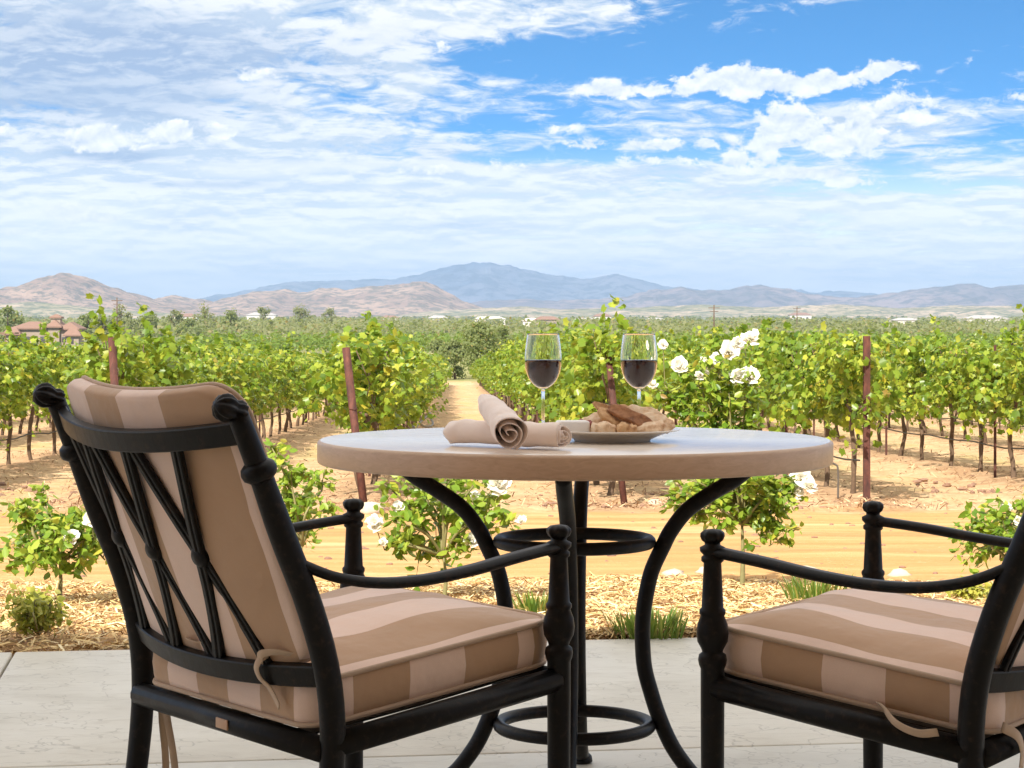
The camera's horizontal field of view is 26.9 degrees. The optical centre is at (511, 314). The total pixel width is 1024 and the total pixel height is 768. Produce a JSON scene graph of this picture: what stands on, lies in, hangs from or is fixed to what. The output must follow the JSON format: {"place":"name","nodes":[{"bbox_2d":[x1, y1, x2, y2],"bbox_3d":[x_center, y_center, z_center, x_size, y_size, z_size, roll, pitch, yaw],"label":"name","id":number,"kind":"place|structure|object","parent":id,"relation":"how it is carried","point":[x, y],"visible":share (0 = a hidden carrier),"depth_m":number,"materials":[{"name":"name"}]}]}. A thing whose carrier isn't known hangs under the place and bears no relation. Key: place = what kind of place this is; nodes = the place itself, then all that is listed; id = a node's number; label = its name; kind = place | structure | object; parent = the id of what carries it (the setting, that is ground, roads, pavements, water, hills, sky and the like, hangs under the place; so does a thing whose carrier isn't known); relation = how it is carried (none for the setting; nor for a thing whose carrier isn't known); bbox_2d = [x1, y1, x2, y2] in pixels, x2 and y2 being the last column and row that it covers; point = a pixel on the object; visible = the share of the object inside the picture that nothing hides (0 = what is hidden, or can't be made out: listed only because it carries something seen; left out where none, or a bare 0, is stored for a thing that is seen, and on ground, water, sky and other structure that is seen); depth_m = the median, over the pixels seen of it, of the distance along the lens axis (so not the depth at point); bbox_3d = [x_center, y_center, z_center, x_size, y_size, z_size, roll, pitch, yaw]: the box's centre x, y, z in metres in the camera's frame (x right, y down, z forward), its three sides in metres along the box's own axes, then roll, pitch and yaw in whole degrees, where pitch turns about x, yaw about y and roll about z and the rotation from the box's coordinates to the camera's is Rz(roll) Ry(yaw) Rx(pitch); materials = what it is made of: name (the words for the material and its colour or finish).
{"place":"outdoors","nodes":[
{"label":"outdoors","id":0,"kind":"place"},
{"bbox_2d":[0,302,245,318],"bbox_3d":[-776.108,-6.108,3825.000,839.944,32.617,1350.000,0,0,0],"label":"hills","id":1,"kind":"structure","parent":0,"point":[31,309],"depth_m":3497.37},
{"bbox_2d":[0,273,304,316],"bbox_3d":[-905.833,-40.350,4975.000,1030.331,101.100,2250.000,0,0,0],"label":"hills","id":2,"kind":"structure","parent":0,"point":[65,289],"depth_m":4444.49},
{"bbox_2d":[155,281,482,317],"bbox_3d":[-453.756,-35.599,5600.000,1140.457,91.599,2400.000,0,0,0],"label":"hills","id":3,"kind":"structure","parent":0,"point":[404,299],"depth_m":4920.11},
{"bbox_2d":[0,638,1019,767],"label":"patio","id":4,"kind":"structure","parent":0,"point":[65,709],"depth_m":5.13,"materials":[{"name":"concrete"}]},
{"bbox_2d":[33,375,574,767],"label":"patio chair","id":5,"kind":"object","parent":4,"relation":"on","point":[224,602],"visible":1,"depth_m":3.28,"materials":[{"name":"metal"}]},
{"bbox_2d":[317,427,832,767],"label":"patio table","id":6,"kind":"object","parent":4,"relation":"on","point":[422,458],"visible":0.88,"depth_m":4.34,"materials":[{"name":"stone"}]},
{"bbox_2d":[443,419,571,446],"bbox_3d":[-0.010,0.231,4.192,0.278,0.051,0.055,0,0,35],"label":"napkin","id":7,"kind":"object","parent":6,"relation":"on","point":[551,434],"visible":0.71,"depth_m":4.18,"materials":[{"name":"fabric"}]},
{"bbox_2d":[478,394,527,449],"bbox_3d":[-0.031,0.205,4.131,0.066,0.100,0.226,0,0,-18],"label":"napkin","id":8,"kind":"object","parent":7,"relation":"on","point":[506,424],"visible":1,"depth_m":4.06,"materials":[{"name":"fabric"}]},
{"bbox_2d":[524,333,561,422],"bbox_3d":[0.069,0.150,4.750,0.083,0.219,0.083,0,0,0],"label":"wine glass","id":9,"kind":"object","parent":6,"relation":"on","point":[543,359],"visible":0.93,"depth_m":4.72,"materials":[{"name":"clear"}]},
{"bbox_2d":[571,428,679,442],"bbox_3d":[0.207,0.247,4.420,0.279,0.025,0.279,0,0,0],"label":"plate","id":10,"kind":"object","parent":6,"relation":"on","point":[613,437],"visible":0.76,"depth_m":4.33,"materials":[{"name":"beige ceramic"}]},
{"bbox_2d":[556,420,589,431],"bbox_3d":[0.124,0.229,4.390,0.066,0.025,0.045,0,0,-6],"label":"cheese block","id":11,"kind":"object","parent":10,"relation":"on","point":[578,425],"depth_m":4.37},
{"bbox_2d":[591,421,615,431],"bbox_3d":[0.187,0.233,4.370,0.054,0.034,0.047,0,0,0],"label":"bread slice","id":12,"kind":"object","parent":10,"relation":"on","point":[604,426],"visible":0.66,"depth_m":4.35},
{"bbox_2d":[597,407,629,425],"bbox_3d":[0.213,0.213,4.408,0.083,0.048,0.037,0,0,-13],"label":"bread slice","id":13,"kind":"object","parent":10,"relation":"on","point":[604,414],"visible":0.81,"depth_m":4.39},
{"bbox_2d":[607,404,652,425],"bbox_3d":[0.246,0.212,4.402,0.103,0.056,0.026,0,0,6],"label":"bread slice","id":14,"kind":"object","parent":10,"relation":"on","point":[626,414],"visible":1,"depth_m":4.40,"materials":[{"name":"food"}]},
{"bbox_2d":[627,404,663,414],"bbox_3d":[0.278,0.209,4.434,0.090,0.047,0.041,0,0,-14],"label":"bread slice","id":15,"kind":"object","parent":10,"relation":"on","point":[638,409],"visible":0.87,"depth_m":4.44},
{"bbox_2d":[637,420,665,431],"bbox_3d":[0.277,0.230,4.375,0.075,0.031,0.043,0,0,0],"label":"bread slice","id":16,"kind":"object","parent":10,"relation":"on","point":[659,425],"visible":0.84,"depth_m":4.37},
{"bbox_2d":[643,412,675,433],"bbox_3d":[0.300,0.222,4.415,0.075,0.044,0.041,0,0,14],"label":"bread slice","id":17,"kind":"object","parent":10,"relation":"on","point":[668,422],"visible":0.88,"depth_m":4.42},
{"bbox_2d":[620,333,657,405],"bbox_3d":[0.281,0.150,4.750,0.083,0.219,0.083,0,0,0],"label":"wine glass","id":18,"kind":"object","parent":6,"relation":"on","point":[639,359],"visible":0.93,"depth_m":4.72,"materials":[{"name":"clear"}]},
{"bbox_2d":[696,501,1023,767],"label":"patio chair","id":19,"kind":"object","parent":4,"relation":"on","point":[873,658],"visible":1,"depth_m":3.24,"materials":[{"name":"metal"}]},
{"bbox_2d":[0,319,1023,657],"bbox_3d":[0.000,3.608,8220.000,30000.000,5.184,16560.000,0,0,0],"label":"ground","id":20,"kind":"structure","parent":0,"point":[928,557],"depth_m":22.25,"materials":[{"name":"soil"}]},
{"bbox_2d":[0,305,25,342],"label":"tree","id":21,"kind":"object","parent":20,"relation":"on","point":[7,310],"visible":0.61,"depth_m":419.86,"materials":[{"name":"green plant"}]},
{"bbox_2d":[0,350,38,450],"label":"grape vine","id":22,"kind":"object","parent":20,"relation":"on","point":[6,397],"visible":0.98,"depth_m":29.10,"materials":[{"name":"green plant"}]},
{"bbox_2d":[0,325,63,464],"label":"grape vine","id":23,"kind":"object","parent":20,"relation":"on","point":[20,352],"visible":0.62,"depth_m":30.70,"materials":[{"name":"green plant"}]},
{"bbox_2d":[0,583,72,640],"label":"leafy shrub","id":24,"kind":"object","parent":20,"relation":"on","point":[38,611],"visible":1,"depth_m":6.64,"materials":[{"name":"green plant"}]},
{"bbox_2d":[0,322,75,459],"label":"grape vine","id":25,"kind":"object","parent":20,"relation":"on","point":[50,355],"visible":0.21,"depth_m":32.49,"materials":[{"name":"green plant"}]},
{"bbox_2d":[2,314,86,345],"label":"tiled villa","id":26,"kind":"object","parent":20,"relation":"on","point":[67,330],"visible":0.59,"depth_m":379.93,"materials":[{"name":"pink paint"}]},
{"bbox_2d":[0,481,106,603],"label":"rose bush","id":27,"kind":"object","parent":20,"relation":"on","point":[62,532],"visible":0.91,"depth_m":8.76,"materials":[{"name":"green plant"}]},
{"bbox_2d":[26,330,81,454],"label":"grape vine","id":28,"kind":"object","parent":20,"relation":"on","point":[71,356],"visible":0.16,"depth_m":34.24,"materials":[{"name":"green plant"}]},
{"bbox_2d":[77,313,98,339],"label":"tree","id":29,"kind":"object","parent":20,"relation":"on","point":[85,323],"visible":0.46,"depth_m":429.39,"materials":[{"name":"green plant"}]},
{"bbox_2d":[108,337,118,384],"bbox_3d":[-4.155,1.204,22.549,0.100,1.938,0.473,0,0,-28],"label":"end post","id":30,"kind":"object","parent":20,"relation":"on","point":[113,365],"visible":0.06,"depth_m":22.64,"materials":[{"name":"wood"}]},
{"bbox_2d":[60,293,179,411],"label":"grape vine","id":31,"kind":"object","parent":20,"relation":"on","point":[134,366],"visible":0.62,"depth_m":23.34,"materials":[{"name":"green plant"}]},
{"bbox_2d":[109,304,132,331],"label":"tree","id":32,"kind":"object","parent":20,"relation":"on","point":[126,316],"visible":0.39,"depth_m":519.33,"materials":[{"name":"green plant"}]},
{"bbox_2d":[101,302,206,386],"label":"grape vine","id":33,"kind":"object","parent":20,"relation":"on","point":[186,373],"visible":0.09,"depth_m":25.09,"materials":[{"name":"green plant"}]},
{"bbox_2d":[165,309,184,330],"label":"tree","id":34,"kind":"object","parent":20,"relation":"on","point":[177,316],"visible":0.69,"depth_m":559.40,"materials":[{"name":"green plant"}]},
{"bbox_2d":[139,324,214,385],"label":"grape vine","id":35,"kind":"object","parent":20,"relation":"on","point":[186,349],"visible":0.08,"depth_m":27.86,"materials":[{"name":"green plant"}]},
{"bbox_2d":[173,317,205,335],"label":"tree","id":36,"kind":"object","parent":20,"relation":"on","point":[192,323],"visible":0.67,"depth_m":479.06,"materials":[{"name":"green plant"}]},
{"bbox_2d":[189,302,216,327],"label":"tree","id":37,"kind":"object","parent":20,"relation":"on","point":[205,314],"visible":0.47,"depth_m":599.61,"materials":[{"name":"green plant"}]},
{"bbox_2d":[181,351,242,383],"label":"grape vine","id":38,"kind":"object","parent":20,"relation":"on","point":[212,370],"visible":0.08,"depth_m":28.54,"materials":[{"name":"green plant"}]},
{"bbox_2d":[187,336,248,399],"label":"grape vine","id":39,"kind":"object","parent":20,"relation":"on","point":[227,358],"visible":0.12,"depth_m":30.90,"materials":[{"name":"green plant"}]},
{"bbox_2d":[180,332,258,394],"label":"grape vine","id":40,"kind":"object","parent":20,"relation":"on","point":[236,379],"visible":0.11,"depth_m":32.52,"materials":[{"name":"green plant"}]},
{"bbox_2d":[177,337,272,405],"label":"grape vine","id":41,"kind":"object","parent":20,"relation":"on","point":[250,362],"visible":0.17,"depth_m":34.57,"materials":[{"name":"green plant"}]},
{"bbox_2d":[220,308,244,330],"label":"tree","id":42,"kind":"object","parent":20,"relation":"on","point":[230,315],"visible":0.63,"depth_m":559.51,"materials":[{"name":"green plant"}]},
{"bbox_2d":[204,333,280,406],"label":"grape vine","id":43,"kind":"object","parent":20,"relation":"on","point":[263,376],"visible":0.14,"depth_m":36.21,"materials":[{"name":"green plant"}]},
{"bbox_2d":[240,337,281,417],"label":"grape vine","id":44,"kind":"object","parent":20,"relation":"on","point":[257,408],"visible":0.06,"depth_m":38.06,"materials":[{"name":"green plant"}]},
{"bbox_2d":[251,349,284,422],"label":"grape vine","id":45,"kind":"object","parent":20,"relation":"on","point":[271,366],"visible":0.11,"depth_m":39.43,"materials":[{"name":"green plant"}]},
{"bbox_2d":[240,344,310,438],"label":"grape vine","id":46,"kind":"object","parent":20,"relation":"on","point":[285,395],"visible":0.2,"depth_m":41.10,"materials":[{"name":"green plant"}]},
{"bbox_2d":[253,334,305,436],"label":"grape vine","id":47,"kind":"object","parent":20,"relation":"on","point":[293,375],"visible":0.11,"depth_m":42.98,"materials":[{"name":"green plant"}]},
{"bbox_2d":[274,331,311,431],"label":"grape vine","id":48,"kind":"object","parent":20,"relation":"on","point":[305,367],"visible":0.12,"depth_m":46.41,"materials":[{"name":"green plant"}]},
{"bbox_2d":[263,438,343,551],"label":"rose bush","id":49,"kind":"object","parent":20,"relation":"on","point":[300,504],"visible":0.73,"depth_m":11.12,"materials":[{"name":"green plant"}]},
{"bbox_2d":[291,303,316,326],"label":"tree","id":50,"kind":"object","parent":20,"relation":"on","point":[299,312],"visible":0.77,"depth_m":699.23,"materials":[{"name":"green plant"}]},
{"bbox_2d":[342,347,366,501],"bbox_3d":[-1.612,1.246,22.130,0.096,1.823,0.501,0,0,-34],"label":"end post","id":51,"kind":"object","parent":20,"relation":"on","point":[354,423],"visible":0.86,"depth_m":22.16,"materials":[{"name":"wood"}]},
{"bbox_2d":[291,317,419,488],"bbox_3d":[-1.714,1.077,23.761,1.414,2.116,2.366,0,0,2],"label":"grape vine","id":52,"kind":"object","parent":20,"relation":"on","point":[367,356],"visible":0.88,"depth_m":23.37,"materials":[{"name":"green plant"}]},
{"bbox_2d":[300,310,441,484],"bbox_3d":[-1.745,1.060,25.462,1.511,2.240,2.202,0,0,-20],"label":"grape vine","id":53,"kind":"object","parent":20,"relation":"on","point":[312,369],"visible":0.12,"depth_m":25.18,"materials":[{"name":"green plant"}]},
{"bbox_2d":[324,328,435,476],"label":"grape vine","id":54,"kind":"object","parent":20,"relation":"on","point":[418,386],"visible":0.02,"depth_m":26.82,"materials":[{"name":"green plant"}]},
{"bbox_2d":[328,351,433,429],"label":"grape vine","id":55,"kind":"object","parent":20,"relation":"on","point":[412,412],"visible":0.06,"depth_m":28.32,"materials":[{"name":"green plant"}]},
{"bbox_2d":[281,353,503,402],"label":"distant grapevines","id":56,"kind":"object","parent":20,"relation":"on","point":[478,370],"visible":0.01,"depth_m":96.36,"materials":[{"name":"green plant"}]},
{"bbox_2d":[370,321,440,429],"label":"grape vine","id":57,"kind":"object","parent":20,"relation":"on","point":[390,325],"visible":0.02,"depth_m":32.52,"materials":[{"name":"green plant"}]},
{"bbox_2d":[396,368,435,417],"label":"grape vine","id":58,"kind":"object","parent":20,"relation":"on","point":[424,399],"visible":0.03,"depth_m":30.86,"materials":[{"name":"green plant"}]},
{"bbox_2d":[365,475,526,594],"bbox_3d":[-0.316,0.926,9.330,0.606,0.719,0.604,0,0,-44],"label":"rose bush","id":59,"kind":"object","parent":20,"relation":"on","point":[406,541],"visible":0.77,"depth_m":9.30,"materials":[{"name":"green plant"}]},
{"bbox_2d":[434,339,468,379],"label":"tree","id":60,"kind":"object","parent":20,"relation":"on","point":[454,351],"visible":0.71,"depth_m":165.79,"materials":[{"name":"green plant"}]},
{"bbox_2d":[453,315,506,370],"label":"tree","id":61,"kind":"object","parent":20,"relation":"on","point":[478,338],"visible":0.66,"depth_m":170.98,"materials":[{"name":"green plant"}]},
{"bbox_2d":[0,571,993,653],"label":"straw mulch","id":62,"kind":"object","parent":20,"relation":"on","point":[691,587],"visible":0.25,"depth_m":9.00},
{"bbox_2d":[491,325,515,343],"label":"tree","id":63,"kind":"object","parent":20,"relation":"on","point":[503,330],"visible":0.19,"depth_m":177.62,"materials":[{"name":"green plant"}]},
{"bbox_2d":[0,478,1010,614],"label":"soil clods","id":64,"kind":"object","parent":20,"relation":"on","point":[935,490],"visible":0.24,"depth_m":23.43,"materials":[{"name":"soil"}]},
{"bbox_2d":[495,337,526,419],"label":"grape vine","id":65,"kind":"object","parent":20,"relation":"on","point":[503,364],"visible":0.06,"depth_m":51.91,"materials":[{"name":"green plant"}]},
{"bbox_2d":[0,314,1023,338],"bbox_3d":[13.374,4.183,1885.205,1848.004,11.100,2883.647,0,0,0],"label":"valley woods","id":66,"kind":"object","parent":20,"relation":"on","point":[451,324],"visible":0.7,"depth_m":570.66,"materials":[{"name":"green plant"}]},
{"bbox_2d":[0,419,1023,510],"bbox_3d":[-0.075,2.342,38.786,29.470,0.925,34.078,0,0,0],"label":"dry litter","id":67,"kind":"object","parent":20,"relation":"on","point":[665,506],"visible":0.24,"depth_m":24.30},
{"bbox_2d":[558,294,671,494],"bbox_3d":[1.112,0.952,23.815,1.336,2.378,2.573,0,0,-4],"label":"grape vine","id":68,"kind":"object","parent":67,"relation":"on","point":[591,368],"visible":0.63,"depth_m":23.39,"materials":[{"name":"green plant"}]},
{"bbox_2d":[506,330,535,421],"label":"grape vine","id":69,"kind":"object","parent":20,"relation":"on","point":[512,353],"visible":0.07,"depth_m":45.75,"materials":[{"name":"green plant"}]},
{"bbox_2d":[512,591,547,612],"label":"grass tuft","id":70,"kind":"object","parent":20,"relation":"on","point":[532,604],"visible":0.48,"depth_m":7.82,"materials":[{"name":"green plant"}]},
{"bbox_2d":[515,351,565,422],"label":"grape vine","id":71,"kind":"object","parent":20,"relation":"on","point":[549,408],"visible":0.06,"depth_m":30.28,"materials":[{"name":"green plant"}]},
{"bbox_2d":[515,318,593,414],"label":"grape vine","id":72,"kind":"object","parent":20,"relation":"on","point":[525,387],"visible":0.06,"depth_m":32.02,"materials":[{"name":"green plant"}]},
{"bbox_2d":[534,317,628,412],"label":"grape vine","id":73,"kind":"object","parent":20,"relation":"on","point":[554,328],"visible":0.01,"depth_m":29.18,"materials":[{"name":"green plant"}]},
{"bbox_2d":[536,327,643,419],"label":"grape vine","id":74,"kind":"object","parent":20,"relation":"on","point":[553,405],"visible":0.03,"depth_m":27.89,"materials":[{"name":"green plant"}]},
{"bbox_2d":[545,302,644,484],"bbox_3d":[0.997,1.012,25.501,1.272,2.345,2.396,0,0,4],"label":"grape vine","id":75,"kind":"object","parent":20,"relation":"on","point":[566,353],"visible":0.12,"depth_m":24.86,"materials":[{"name":"green plant"}]},
{"bbox_2d":[176,329,1023,352],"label":"orchard","id":76,"kind":"object","parent":20,"relation":"on","point":[318,341],"visible":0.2,"depth_m":312.71,"materials":[{"name":"green plant"}]},
{"bbox_2d":[605,348,627,506],"bbox_3d":[1.110,1.231,22.759,0.085,1.899,0.466,0,0,-29],"label":"end post","id":77,"kind":"object","parent":20,"relation":"on","point":[613,400],"visible":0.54,"depth_m":22.80,"materials":[{"name":"wood"}]},
{"bbox_2d":[600,604,688,639],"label":"grass tuft","id":78,"kind":"object","parent":20,"relation":"on","point":[673,622],"visible":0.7,"depth_m":6.63,"materials":[{"name":"green plant"}]},
{"bbox_2d":[653,335,694,423],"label":"grape vine","id":79,"kind":"object","parent":20,"relation":"on","point":[660,351],"visible":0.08,"depth_m":41.60,"materials":[{"name":"green plant"}]},
{"bbox_2d":[659,326,700,425],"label":"grape vine","id":80,"kind":"object","parent":20,"relation":"on","point":[679,351],"visible":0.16,"depth_m":39.58,"materials":[{"name":"green plant"}]},
{"bbox_2d":[670,333,712,422],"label":"grape vine","id":81,"kind":"object","parent":20,"relation":"on","point":[690,357],"visible":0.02,"depth_m":38.06,"materials":[{"name":"green plant"}]},
{"bbox_2d":[678,338,728,421],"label":"grape vine","id":82,"kind":"object","parent":20,"relation":"on","point":[699,347],"visible":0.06,"depth_m":36.06,"materials":[{"name":"green plant"}]},
{"bbox_2d":[643,329,817,584],"bbox_3d":[1.137,0.761,11.132,0.905,1.381,0.651,0,0,0],"label":"rose bush","id":83,"kind":"object","parent":20,"relation":"on","point":[744,504],"visible":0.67,"depth_m":11.12,"materials":[{"name":"green plant"}]},
{"bbox_2d":[709,317,786,430],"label":"grape vine","id":84,"kind":"object","parent":20,"relation":"on","point":[749,349],"visible":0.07,"depth_m":30.71,"materials":[{"name":"green plant"}]},
{"bbox_2d":[687,323,810,427],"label":"grape vine","id":85,"kind":"object","parent":20,"relation":"on","point":[714,344],"visible":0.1,"depth_m":32.90,"materials":[{"name":"green plant"}]},
{"bbox_2d":[723,319,810,431],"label":"grape vine","id":86,"kind":"object","parent":20,"relation":"on","point":[764,368],"visible":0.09,"depth_m":28.87,"materials":[{"name":"green plant"}]},
{"bbox_2d":[758,321,823,434],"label":"grape vine","id":87,"kind":"object","parent":20,"relation":"on","point":[782,374],"visible":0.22,"depth_m":27.11,"materials":[{"name":"green plant"}]},
{"bbox_2d":[777,568,853,601],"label":"grass tuft","id":88,"kind":"object","parent":20,"relation":"on","point":[796,591],"visible":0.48,"depth_m":9.00,"materials":[{"name":"green plant"}]},
{"bbox_2d":[763,326,901,486],"bbox_3d":[3.697,1.156,25.497,1.554,2.042,2.459,0,0,-5],"label":"grape vine","id":89,"kind":"object","parent":20,"relation":"on","point":[788,405],"visible":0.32,"depth_m":25.22,"materials":[{"name":"green plant"}]},
{"bbox_2d":[792,321,915,493],"bbox_3d":[3.798,1.103,23.788,1.326,2.070,2.251,0,0,-4],"label":"grape vine","id":90,"kind":"object","parent":20,"relation":"on","point":[847,364],"visible":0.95,"depth_m":23.38,"materials":[{"name":"green plant"}]},
{"bbox_2d":[863,336,870,502],"bbox_3d":[3.816,1.188,23.032,0.079,1.924,0.061,0,0,0],"label":"end post","id":91,"kind":"object","parent":20,"relation":"on","point":[866,430],"visible":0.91,"depth_m":23.01,"materials":[{"name":"wood"}]},
{"bbox_2d":[874,321,927,455],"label":"grape vine","id":92,"kind":"object","parent":20,"relation":"on","point":[888,356],"visible":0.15,"depth_m":34.16,"materials":[{"name":"green plant"}]},
{"bbox_2d":[883,314,948,459],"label":"grape vine","id":93,"kind":"object","parent":20,"relation":"on","point":[913,371],"visible":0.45,"depth_m":32.20,"materials":[{"name":"green plant"}]},
{"bbox_2d":[809,418,1023,448],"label":"drip hose","id":94,"kind":"object","parent":20,"relation":"on","point":[948,438],"visible":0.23,"depth_m":30.67,"materials":[{"name":"grey"}]},
{"bbox_2d":[902,332,1003,465],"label":"grape vine","id":95,"kind":"object","parent":20,"relation":"on","point":[938,369],"visible":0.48,"depth_m":30.59,"materials":[{"name":"green plant"}]},
{"bbox_2d":[930,335,1004,471],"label":"grape vine","id":96,"kind":"object","parent":20,"relation":"on","point":[963,378],"visible":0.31,"depth_m":28.94,"materials":[{"name":"green plant"}]},
{"bbox_2d":[946,575,991,602],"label":"leafy shrub","id":97,"kind":"object","parent":20,"relation":"on","point":[980,591],"visible":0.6,"depth_m":8.88,"materials":[{"name":"green plant"}]},
{"bbox_2d":[947,487,1023,573],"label":"rose bush","id":98,"kind":"object","parent":20,"relation":"on","point":[1005,527],"visible":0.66,"depth_m":9.33,"materials":[{"name":"green plant"}]},
{"bbox_2d":[955,304,1023,477],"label":"grape vine","id":99,"kind":"object","parent":20,"relation":"on","point":[988,368],"visible":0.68,"depth_m":27.29,"materials":[{"name":"green plant"}]},
{"bbox_2d":[987,339,1023,435],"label":"grape vine","id":100,"kind":"object","parent":20,"relation":"on","point":[1019,366],"visible":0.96,"depth_m":25.75,"materials":[{"name":"green plant"}]},
{"bbox_2d":[0,0,1023,298],"label":"sky","id":101,"kind":"structure","parent":0,"point":[192,149],"materials":[{"name":"blue"}]},
{"bbox_2d":[200,262,877,302],"bbox_3d":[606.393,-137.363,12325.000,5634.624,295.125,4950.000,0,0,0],"label":"mountains","id":102,"kind":"structure","parent":0,"point":[476,282],"depth_m":11149.53,"materials":[{"name":"stone"}]},
{"bbox_2d":[397,304,1023,318],"bbox_3d":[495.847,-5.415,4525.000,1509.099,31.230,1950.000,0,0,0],"label":"hills","id":103,"kind":"structure","parent":0,"point":[851,311],"depth_m":3984.10,"materials":[{"name":"grey"}]},
{"bbox_2d":[472,283,1023,308],"bbox_3d":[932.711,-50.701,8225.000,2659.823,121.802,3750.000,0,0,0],"label":"hills","id":104,"kind":"structure","parent":0,"point":[763,296],"depth_m":7270.43,"materials":[{"name":"stone"}]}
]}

